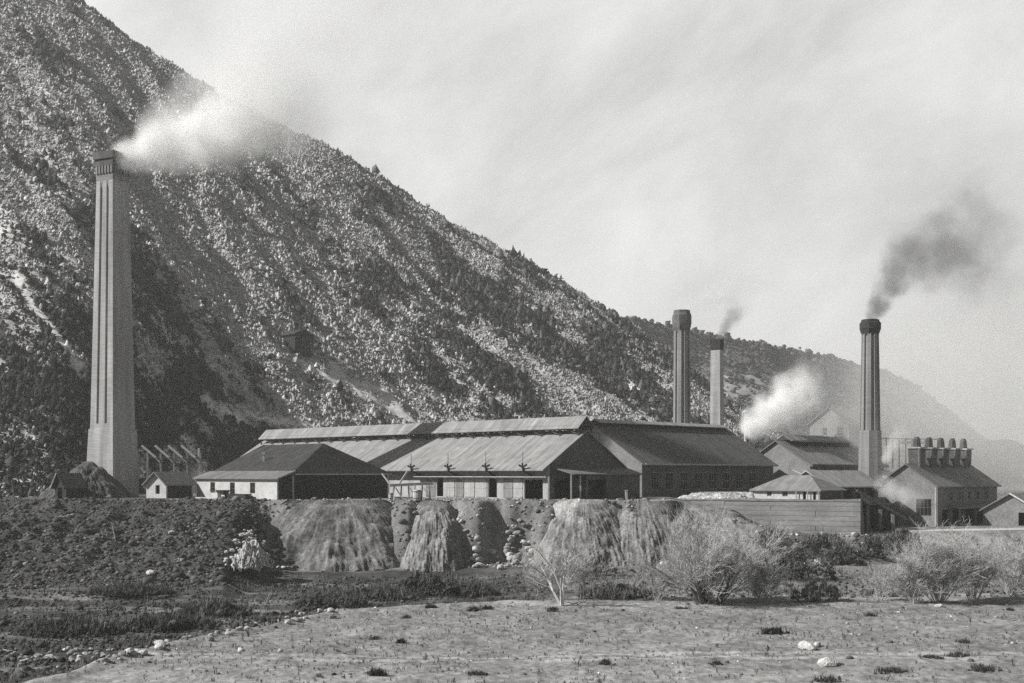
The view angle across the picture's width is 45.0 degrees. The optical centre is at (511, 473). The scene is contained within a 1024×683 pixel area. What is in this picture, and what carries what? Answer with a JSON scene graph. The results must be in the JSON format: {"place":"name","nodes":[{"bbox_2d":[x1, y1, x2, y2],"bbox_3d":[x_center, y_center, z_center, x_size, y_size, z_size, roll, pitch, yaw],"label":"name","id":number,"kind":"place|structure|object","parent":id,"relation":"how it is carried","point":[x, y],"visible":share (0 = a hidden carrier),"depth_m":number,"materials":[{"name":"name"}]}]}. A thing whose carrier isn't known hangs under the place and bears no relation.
{"place":"outdoors","nodes":[
{"label":"outdoors","id":0,"kind":"place"},
{"bbox_2d":[210,490,229,497],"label":"handcart","id":1,"kind":"object","parent":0,"point":[222,492],"visible":0.77,"depth_m":167.08,"materials":[{"name":"black wood"}]},
{"bbox_2d":[227,494,252,498],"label":"timber pile","id":2,"kind":"object","parent":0,"point":[245,496],"visible":0.73,"depth_m":163.31,"materials":[{"name":"black wood"}]},
{"bbox_2d":[0,0,777,496],"bbox_3d":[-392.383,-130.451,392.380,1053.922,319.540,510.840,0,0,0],"label":"hillside","id":3,"kind":"structure","parent":0,"point":[332,374],"depth_m":325.61,"materials":[{"name":"stone"}]},
{"bbox_2d":[278,329,312,361],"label":"mine hut","id":4,"kind":"object","parent":3,"relation":"on","point":[298,341],"visible":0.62,"depth_m":301.38,"materials":[{"name":"black wood"}]},
{"bbox_2d":[0,0,776,497],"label":"hillside scrub","id":5,"kind":"object","parent":3,"relation":"on","point":[500,306],"visible":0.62,"depth_m":312.01,"materials":[{"name":"plant"}]},
{"bbox_2d":[0,0,781,489],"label":"hillside brush","id":6,"kind":"object","parent":3,"relation":"on","point":[142,106],"visible":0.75,"depth_m":347.50,"materials":[{"name":"plant"}]},
{"bbox_2d":[0,484,1023,682],"bbox_3d":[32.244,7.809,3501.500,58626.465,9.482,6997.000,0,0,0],"label":"ground","id":7,"kind":"structure","parent":0,"point":[862,670],"depth_m":89.72,"materials":[{"name":"soil"}]},
{"bbox_2d":[49,473,87,498],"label":"slag hut","id":8,"kind":"object","parent":7,"relation":"on","point":[69,485],"visible":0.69,"depth_m":166.28,"materials":[{"name":"black wood"}]},
{"bbox_2d":[16,609,123,637],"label":"bush","id":9,"kind":"object","parent":7,"relation":"on","point":[74,627],"visible":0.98,"depth_m":93.57,"materials":[{"name":"grey plant"}]},
{"bbox_2d":[38,462,136,498],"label":"spoil heap","id":10,"kind":"object","parent":7,"relation":"on","point":[101,482],"visible":0.64,"depth_m":171.95,"materials":[{"name":"gravel"}]},
{"bbox_2d":[87,149,138,496],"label":"square chimney","id":11,"kind":"object","parent":7,"relation":"on","point":[112,448],"visible":0.98,"depth_m":177.59,"materials":[{"name":"brick"}]},
{"bbox_2d":[82,575,175,597],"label":"bush","id":12,"kind":"object","parent":7,"relation":"on","point":[131,590],"visible":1,"depth_m":116.29,"materials":[{"name":"grey plant"}]},
{"bbox_2d":[126,650,137,655],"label":"stone","id":13,"kind":"object","parent":7,"relation":"on","point":[132,653],"visible":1,"depth_m":73.01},
{"bbox_2d":[0,496,267,589],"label":"slag rubble","id":14,"kind":"object","parent":7,"relation":"on","point":[179,575],"visible":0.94,"depth_m":138.78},
{"bbox_2d":[137,649,147,654],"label":"stone","id":15,"kind":"object","parent":7,"relation":"on","point":[143,652],"visible":0.92,"depth_m":73.72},
{"bbox_2d":[146,570,155,575],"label":"boulder","id":16,"kind":"object","parent":7,"relation":"on","point":[150,572],"visible":0.94,"depth_m":126.36,"materials":[{"name":"stone"}]},
{"bbox_2d":[117,605,217,631],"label":"bush","id":17,"kind":"object","parent":7,"relation":"on","point":[170,622],"visible":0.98,"depth_m":96.11,"materials":[{"name":"grey plant"}]},
{"bbox_2d":[142,472,196,497],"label":"white shed","id":18,"kind":"structure","parent":7,"relation":"on","point":[169,484],"depth_m":170.55,"materials":[{"name":"paint"}]},
{"bbox_2d":[139,445,202,478],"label":"flume trestle","id":19,"kind":"object","parent":7,"relation":"on","point":[147,464],"visible":0.76,"depth_m":203.45,"materials":[{"name":"grey wood"}]},
{"bbox_2d":[178,590,253,617],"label":"bush","id":20,"kind":"object","parent":7,"relation":"on","point":[214,607],"visible":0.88,"depth_m":104.73,"materials":[{"name":"grey plant"}]},
{"bbox_2d":[231,539,273,572],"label":"spoil heap","id":21,"kind":"object","parent":7,"relation":"on","point":[252,554],"visible":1,"depth_m":135.16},
{"bbox_2d":[192,443,391,499],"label":"tarred house","id":22,"kind":"structure","parent":7,"relation":"on","point":[298,471],"depth_m":168.44,"materials":[{"name":"black paint"}]},
{"bbox_2d":[230,482,234,493],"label":"window","id":23,"kind":"structure","parent":22,"relation":"in","point":[232,484],"depth_m":168.00,"materials":[{"name":"grey wood"}]},
{"bbox_2d":[293,583,368,609],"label":"bush","id":24,"kind":"object","parent":7,"relation":"on","point":[331,599],"visible":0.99,"depth_m":112.28,"materials":[{"name":"grey plant"}]},
{"bbox_2d":[268,500,399,571],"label":"spoil heap","id":25,"kind":"object","parent":7,"relation":"on","point":[332,535],"visible":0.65,"depth_m":150.74,"materials":[{"name":"gravel"}]},
{"bbox_2d":[366,635,380,639],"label":"grass tuft","id":26,"kind":"object","parent":7,"relation":"on","point":[374,638],"visible":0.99,"depth_m":83.37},
{"bbox_2d":[364,666,389,675],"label":"grass tuft","id":27,"kind":"object","parent":7,"relation":"on","point":[377,672],"visible":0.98,"depth_m":66.08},
{"bbox_2d":[336,577,421,601],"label":"bush","id":28,"kind":"object","parent":7,"relation":"on","point":[378,592],"visible":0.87,"depth_m":118.14,"materials":[{"name":"grey plant"}]},
{"bbox_2d":[394,637,406,643],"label":"grass tuft","id":29,"kind":"object","parent":7,"relation":"on","point":[402,641],"visible":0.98,"depth_m":81.08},
{"bbox_2d":[382,471,432,501],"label":"tipping trestle","id":30,"kind":"object","parent":7,"relation":"on","point":[409,484],"visible":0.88,"depth_m":157.25,"materials":[{"name":"white paint"}]},
{"bbox_2d":[413,490,421,500],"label":"barrel","id":31,"kind":"object","parent":7,"relation":"on","point":[417,494],"visible":1,"depth_m":156.16,"materials":[{"name":"white paint"}]},
{"bbox_2d":[394,566,460,596],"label":"bush","id":32,"kind":"object","parent":7,"relation":"on","point":[422,582],"visible":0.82,"depth_m":122.87,"materials":[{"name":"grey plant"}]},
{"bbox_2d":[400,500,468,571],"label":"spoil heap","id":33,"kind":"object","parent":7,"relation":"on","point":[437,542],"visible":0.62,"depth_m":150.05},
{"bbox_2d":[242,416,643,499],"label":"furnace shed","id":34,"kind":"structure","parent":7,"relation":"on","point":[517,460],"depth_m":173.36,"materials":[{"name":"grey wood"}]},
{"bbox_2d":[426,478,434,496],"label":"door","id":35,"kind":"structure","parent":34,"relation":"in","point":[432,487],"depth_m":177.19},
{"bbox_2d":[446,478,454,496],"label":"door","id":36,"kind":"structure","parent":34,"relation":"in","point":[450,482],"depth_m":174.31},
{"bbox_2d":[455,478,463,496],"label":"door","id":37,"kind":"structure","parent":34,"relation":"in","point":[459,483],"depth_m":172.96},
{"bbox_2d":[465,479,474,496],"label":"door","id":38,"kind":"structure","parent":34,"relation":"in","point":[469,483],"depth_m":171.44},
{"bbox_2d":[476,479,486,497],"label":"door","id":39,"kind":"structure","parent":34,"relation":"in","point":[481,484],"depth_m":169.82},
{"bbox_2d":[503,479,512,497],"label":"door","id":40,"kind":"structure","parent":34,"relation":"in","point":[507,483],"depth_m":166.13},
{"bbox_2d":[514,479,522,497],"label":"door","id":41,"kind":"structure","parent":34,"relation":"in","point":[518,483],"depth_m":164.75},
{"bbox_2d":[434,573,502,597],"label":"bush","id":42,"kind":"object","parent":7,"relation":"on","point":[467,588],"visible":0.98,"depth_m":121.51,"materials":[{"name":"grey plant"}]},
{"bbox_2d":[466,604,481,611],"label":"grass tuft","id":43,"kind":"object","parent":7,"relation":"on","point":[473,609],"visible":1,"depth_m":97.79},
{"bbox_2d":[465,669,487,675],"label":"grass tuft","id":44,"kind":"object","parent":7,"relation":"on","point":[476,672],"visible":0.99,"depth_m":66.86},
{"bbox_2d":[472,546,480,552],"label":"stone","id":45,"kind":"object","parent":7,"relation":"on","point":[475,549],"visible":1,"depth_m":151.13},
{"bbox_2d":[482,604,493,609],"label":"grass tuft","id":46,"kind":"object","parent":7,"relation":"on","point":[486,607],"visible":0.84,"depth_m":98.81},
{"bbox_2d":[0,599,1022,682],"bbox_3d":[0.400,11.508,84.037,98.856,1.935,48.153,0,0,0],"label":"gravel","id":47,"kind":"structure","parent":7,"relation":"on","point":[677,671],"depth_m":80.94,"materials":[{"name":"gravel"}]},
{"bbox_2d":[0,565,1023,682],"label":"undergrowth","id":48,"kind":"object","parent":7,"relation":"on","point":[26,651],"visible":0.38,"depth_m":110.72,"materials":[{"name":"plant"}]},
{"bbox_2d":[42,598,1023,682],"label":"grass tufts","id":49,"kind":"object","parent":7,"relation":"on","point":[616,638],"visible":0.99,"depth_m":78.59,"materials":[{"name":"plant"}]},
{"bbox_2d":[518,553,553,595],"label":"leafless shrub","id":50,"kind":"object","parent":7,"relation":"on","point":[529,583],"visible":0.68,"depth_m":116.85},
{"bbox_2d":[545,605,558,611],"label":"grass tuft","id":51,"kind":"object","parent":7,"relation":"on","point":[552,609],"visible":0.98,"depth_m":97.63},
{"bbox_2d":[519,532,589,605],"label":"leafless tree","id":52,"kind":"object","parent":7,"relation":"on","point":[562,590],"visible":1,"depth_m":102.39,"materials":[{"name":"grey plant"}]},
{"bbox_2d":[530,499,622,566],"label":"spoil heap","id":53,"kind":"object","parent":7,"relation":"on","point":[581,521],"visible":0.62,"depth_m":151.54,"materials":[{"name":"gravel"}]},
{"bbox_2d":[547,540,620,588],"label":"leafless shrub","id":54,"kind":"object","parent":7,"relation":"on","point":[583,569],"visible":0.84,"depth_m":117.84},
{"bbox_2d":[570,551,618,575],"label":"bush","id":55,"kind":"object","parent":7,"relation":"on","point":[599,559],"visible":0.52,"depth_m":133.17,"materials":[{"name":"grey plant"}]},
{"bbox_2d":[598,657,611,664],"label":"grass tuft","id":56,"kind":"object","parent":7,"relation":"on","point":[603,661],"visible":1,"depth_m":70.64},
{"bbox_2d":[574,568,661,600],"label":"bush","id":57,"kind":"object","parent":7,"relation":"on","point":[619,590],"visible":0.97,"depth_m":109.03,"materials":[{"name":"grey plant"}]},
{"bbox_2d":[268,497,1023,568],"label":"talus","id":58,"kind":"structure","parent":7,"relation":"on","point":[479,537],"depth_m":155.13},
{"bbox_2d":[617,501,689,565],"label":"spoil heap","id":59,"kind":"object","parent":7,"relation":"on","point":[636,536],"visible":0.41,"depth_m":152.20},
{"bbox_2d":[636,562,679,600],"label":"leafless shrub","id":60,"kind":"object","parent":7,"relation":"on","point":[656,585],"visible":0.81,"depth_m":108.08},
{"bbox_2d":[584,419,777,496],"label":"smelter building","id":61,"kind":"structure","parent":7,"relation":"on","point":[668,459],"depth_m":189.84,"materials":[{"name":"grey wood"}]},
{"bbox_2d":[652,472,658,489],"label":"window","id":62,"kind":"structure","parent":61,"relation":"in","point":[655,475],"depth_m":180.77,"materials":[{"name":"grey glass"}]},
{"bbox_2d":[666,472,672,489],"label":"window","id":63,"kind":"structure","parent":61,"relation":"in","point":[669,475],"depth_m":183.12,"materials":[{"name":"grey glass"}]},
{"bbox_2d":[681,472,687,489],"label":"window","id":64,"kind":"structure","parent":61,"relation":"in","point":[684,475],"depth_m":185.69,"materials":[{"name":"grey glass"}]},
{"bbox_2d":[695,472,701,488],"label":"window","id":65,"kind":"structure","parent":61,"relation":"in","point":[698,475],"depth_m":188.15,"materials":[{"name":"grey glass"}]},
{"bbox_2d":[709,472,715,488],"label":"window","id":66,"kind":"structure","parent":61,"relation":"in","point":[712,475],"depth_m":190.70,"materials":[{"name":"grey glass"}]},
{"bbox_2d":[723,472,729,488],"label":"window","id":67,"kind":"structure","parent":61,"relation":"in","point":[726,475],"depth_m":193.32,"materials":[{"name":"grey glass"}]},
{"bbox_2d":[737,472,742,488],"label":"window","id":68,"kind":"structure","parent":61,"relation":"in","point":[739,474],"depth_m":195.89,"materials":[{"name":"grey glass"}]},
{"bbox_2d":[743,410,747,442],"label":"vent pipe","id":69,"kind":"object","parent":61,"relation":"on","point":[745,425],"visible":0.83,"depth_m":225.85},
{"bbox_2d":[750,472,755,488],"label":"window","id":70,"kind":"structure","parent":61,"relation":"in","point":[752,474],"depth_m":198.39,"materials":[{"name":"grey glass"}]},
{"bbox_2d":[672,309,690,422],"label":"octagonal chimney","id":71,"kind":"object","parent":7,"relation":"on","point":[681,321],"visible":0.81,"depth_m":238.65,"materials":[{"name":"grey brick"}]},
{"bbox_2d":[610,500,796,604],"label":"leafless shrub","id":72,"kind":"object","parent":7,"relation":"on","point":[696,558],"visible":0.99,"depth_m":104.74,"materials":[{"name":"grey plant"}]},
{"bbox_2d":[708,659,722,664],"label":"grass tuft","id":73,"kind":"object","parent":7,"relation":"on","point":[716,662],"visible":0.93,"depth_m":70.42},
{"bbox_2d":[710,339,723,424],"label":"plain chimney","id":74,"kind":"object","parent":7,"relation":"on","point":[716,387],"visible":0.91,"depth_m":245.22,"materials":[{"name":"brick"}]},
{"bbox_2d":[686,510,747,562],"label":"spoil heap","id":75,"kind":"object","parent":7,"relation":"on","point":[733,514],"visible":0.22,"depth_m":159.05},
{"bbox_2d":[679,492,759,498],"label":"spoil heap","id":76,"kind":"object","parent":7,"relation":"on","point":[712,495],"visible":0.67,"depth_m":175.32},
{"bbox_2d":[743,555,794,602],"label":"leafless shrub","id":77,"kind":"object","parent":7,"relation":"on","point":[770,574],"visible":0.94,"depth_m":105.43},
{"bbox_2d":[680,499,860,534],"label":"retaining wall","id":78,"kind":"structure","parent":7,"relation":"on","point":[818,515],"depth_m":164.42,"materials":[{"name":"wood"}]},
{"bbox_2d":[756,625,790,634],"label":"grass tuft","id":79,"kind":"object","parent":7,"relation":"on","point":[777,630],"visible":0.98,"depth_m":84.98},
{"bbox_2d":[745,522,805,547],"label":"bush","id":80,"kind":"object","parent":7,"relation":"on","point":[786,543],"visible":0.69,"depth_m":153.10,"materials":[{"name":"grey plant"}]},
{"bbox_2d":[751,543,840,580],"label":"bush","id":81,"kind":"object","parent":7,"relation":"on","point":[798,568],"visible":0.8,"depth_m":126.62,"materials":[{"name":"grey plant"}]},
{"bbox_2d":[749,475,846,499],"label":"hip roof hut","id":82,"kind":"object","parent":7,"relation":"on","point":[790,487],"visible":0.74,"depth_m":171.65,"materials":[{"name":"white"}]},
{"bbox_2d":[798,640,815,649],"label":"boulder","id":83,"kind":"object","parent":7,"relation":"on","point":[807,645],"visible":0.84,"depth_m":75.68,"materials":[{"name":"stone"}]},
{"bbox_2d":[788,572,842,602],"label":"bush","id":84,"kind":"object","parent":7,"relation":"on","point":[811,590],"visible":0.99,"depth_m":106.10,"materials":[{"name":"grey plant"}]},
{"bbox_2d":[801,525,847,548],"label":"bush","id":85,"kind":"object","parent":7,"relation":"on","point":[818,538],"visible":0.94,"depth_m":154.66,"materials":[{"name":"grey plant"}]},
{"bbox_2d":[760,435,891,479],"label":"converter building","id":86,"kind":"structure","parent":7,"relation":"on","point":[793,454],"depth_m":213.04,"materials":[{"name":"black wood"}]},
{"bbox_2d":[811,674,841,682],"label":"grass tuft","id":87,"kind":"object","parent":7,"relation":"on","point":[831,678],"visible":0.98,"depth_m":64.63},
{"bbox_2d":[817,657,837,666],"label":"boulder","id":88,"kind":"object","parent":7,"relation":"on","point":[828,662],"visible":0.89,"depth_m":70.17,"materials":[{"name":"stone"}]},
{"bbox_2d":[800,470,882,498],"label":"ore shed","id":89,"kind":"structure","parent":7,"relation":"on","point":[851,482],"depth_m":177.96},
{"bbox_2d":[819,539,865,563],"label":"bush","id":90,"kind":"object","parent":7,"relation":"on","point":[841,553],"visible":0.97,"depth_m":144.47,"materials":[{"name":"grey plant"}]},
{"bbox_2d":[805,407,887,462],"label":"house","id":91,"kind":"structure","parent":7,"relation":"on","point":[837,422],"depth_m":252.98,"materials":[{"name":"white"}]},
{"bbox_2d":[837,426,843,434],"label":"window","id":92,"kind":"structure","parent":91,"relation":"in","point":[840,429],"depth_m":251.46,"materials":[{"name":"grey glass"}]},
{"bbox_2d":[854,426,858,436],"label":"window","id":93,"kind":"structure","parent":91,"relation":"in","point":[856,429],"depth_m":252.33,"materials":[{"name":"glass"}]},
{"bbox_2d":[858,319,881,482],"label":"octagonal chimney","id":94,"kind":"object","parent":7,"relation":"on","point":[870,450],"visible":0.71,"depth_m":210.69,"materials":[{"name":"grey brick"}]},
{"bbox_2d":[863,612,877,616],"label":"grass tuft","id":95,"kind":"object","parent":7,"relation":"on","point":[868,614],"visible":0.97,"depth_m":95.83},
{"bbox_2d":[845,531,910,558],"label":"bush","id":96,"kind":"object","parent":7,"relation":"on","point":[871,546],"visible":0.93,"depth_m":147.28,"materials":[{"name":"grey plant"}]},
{"bbox_2d":[858,561,903,600],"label":"leafless shrub","id":97,"kind":"object","parent":7,"relation":"on","point":[880,585],"visible":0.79,"depth_m":105.89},
{"bbox_2d":[856,489,906,529],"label":"timber bin","id":98,"kind":"object","parent":7,"relation":"on","point":[877,514],"visible":0.81,"depth_m":170.35,"materials":[{"name":"black wood"}]},
{"bbox_2d":[873,665,908,674],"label":"grass tuft","id":99,"kind":"object","parent":7,"relation":"on","point":[894,669],"visible":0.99,"depth_m":67.89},
{"bbox_2d":[882,526,925,546],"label":"bush","id":100,"kind":"object","parent":7,"relation":"on","point":[902,532],"visible":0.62,"depth_m":155.32,"materials":[{"name":"grey plant"}]},
{"bbox_2d":[882,438,937,467],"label":"conveyor trestle","id":101,"kind":"object","parent":7,"relation":"on","point":[905,442],"visible":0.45,"depth_m":220.60,"materials":[{"name":"grey wood"}]},
{"bbox_2d":[870,542,957,602],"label":"leafless shrub","id":102,"kind":"object","parent":7,"relation":"on","point":[906,584],"visible":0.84,"depth_m":103.47,"materials":[{"name":"plant"}]},
{"bbox_2d":[921,652,943,658],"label":"grass tuft","id":103,"kind":"object","parent":7,"relation":"on","point":[929,656],"visible":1,"depth_m":72.87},
{"bbox_2d":[881,520,991,602],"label":"leafless shrub","id":104,"kind":"object","parent":7,"relation":"on","point":[931,551],"visible":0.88,"depth_m":103.67,"materials":[{"name":"plant"}]},
{"bbox_2d":[879,437,1001,525],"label":"mill house","id":105,"kind":"structure","parent":7,"relation":"on","point":[939,483],"depth_m":186.06,"materials":[{"name":"grey brick"}]},
{"bbox_2d":[916,499,930,515],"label":"window","id":106,"kind":"structure","parent":105,"relation":"in","point":[923,506],"depth_m":182.50,"materials":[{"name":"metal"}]},
{"bbox_2d":[944,651,969,656],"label":"grass tuft","id":107,"kind":"object","parent":7,"relation":"on","point":[959,653],"visible":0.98,"depth_m":73.65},
{"bbox_2d":[930,519,1019,600],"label":"leafless shrub","id":108,"kind":"object","parent":7,"relation":"on","point":[973,594],"visible":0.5,"depth_m":107.14,"materials":[{"name":"plant"}]},
{"bbox_2d":[966,662,1002,672],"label":"grass tuft","id":109,"kind":"object","parent":7,"relation":"on","point":[980,668],"visible":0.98,"depth_m":68.50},
{"bbox_2d":[971,523,1023,594],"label":"leafless shrub","id":110,"kind":"object","parent":7,"relation":"on","point":[1017,566],"visible":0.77,"depth_m":112.22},
{"bbox_2d":[976,493,1023,525],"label":"side shed","id":111,"kind":"structure","parent":7,"relation":"on","point":[1008,509],"depth_m":181.71,"materials":[{"name":"white paint"}]},
{"bbox_2d":[85,0,1023,444],"label":"sky","id":112,"kind":"structure","parent":0,"point":[795,174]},
{"bbox_2d":[629,316,1023,483],"bbox_3d":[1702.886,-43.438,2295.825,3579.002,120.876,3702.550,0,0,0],"label":"hills","id":113,"kind":"structure","parent":0,"point":[999,461],"depth_m":987.18,"materials":[{"name":"stone"}]},
{"bbox_2d":[620,316,963,471],"bbox_3d":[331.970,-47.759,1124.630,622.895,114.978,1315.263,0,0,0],"label":"scrub","id":114,"kind":"object","parent":113,"relation":"on","point":[783,364],"visible":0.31,"depth_m":757.94,"materials":[{"name":"plant"}]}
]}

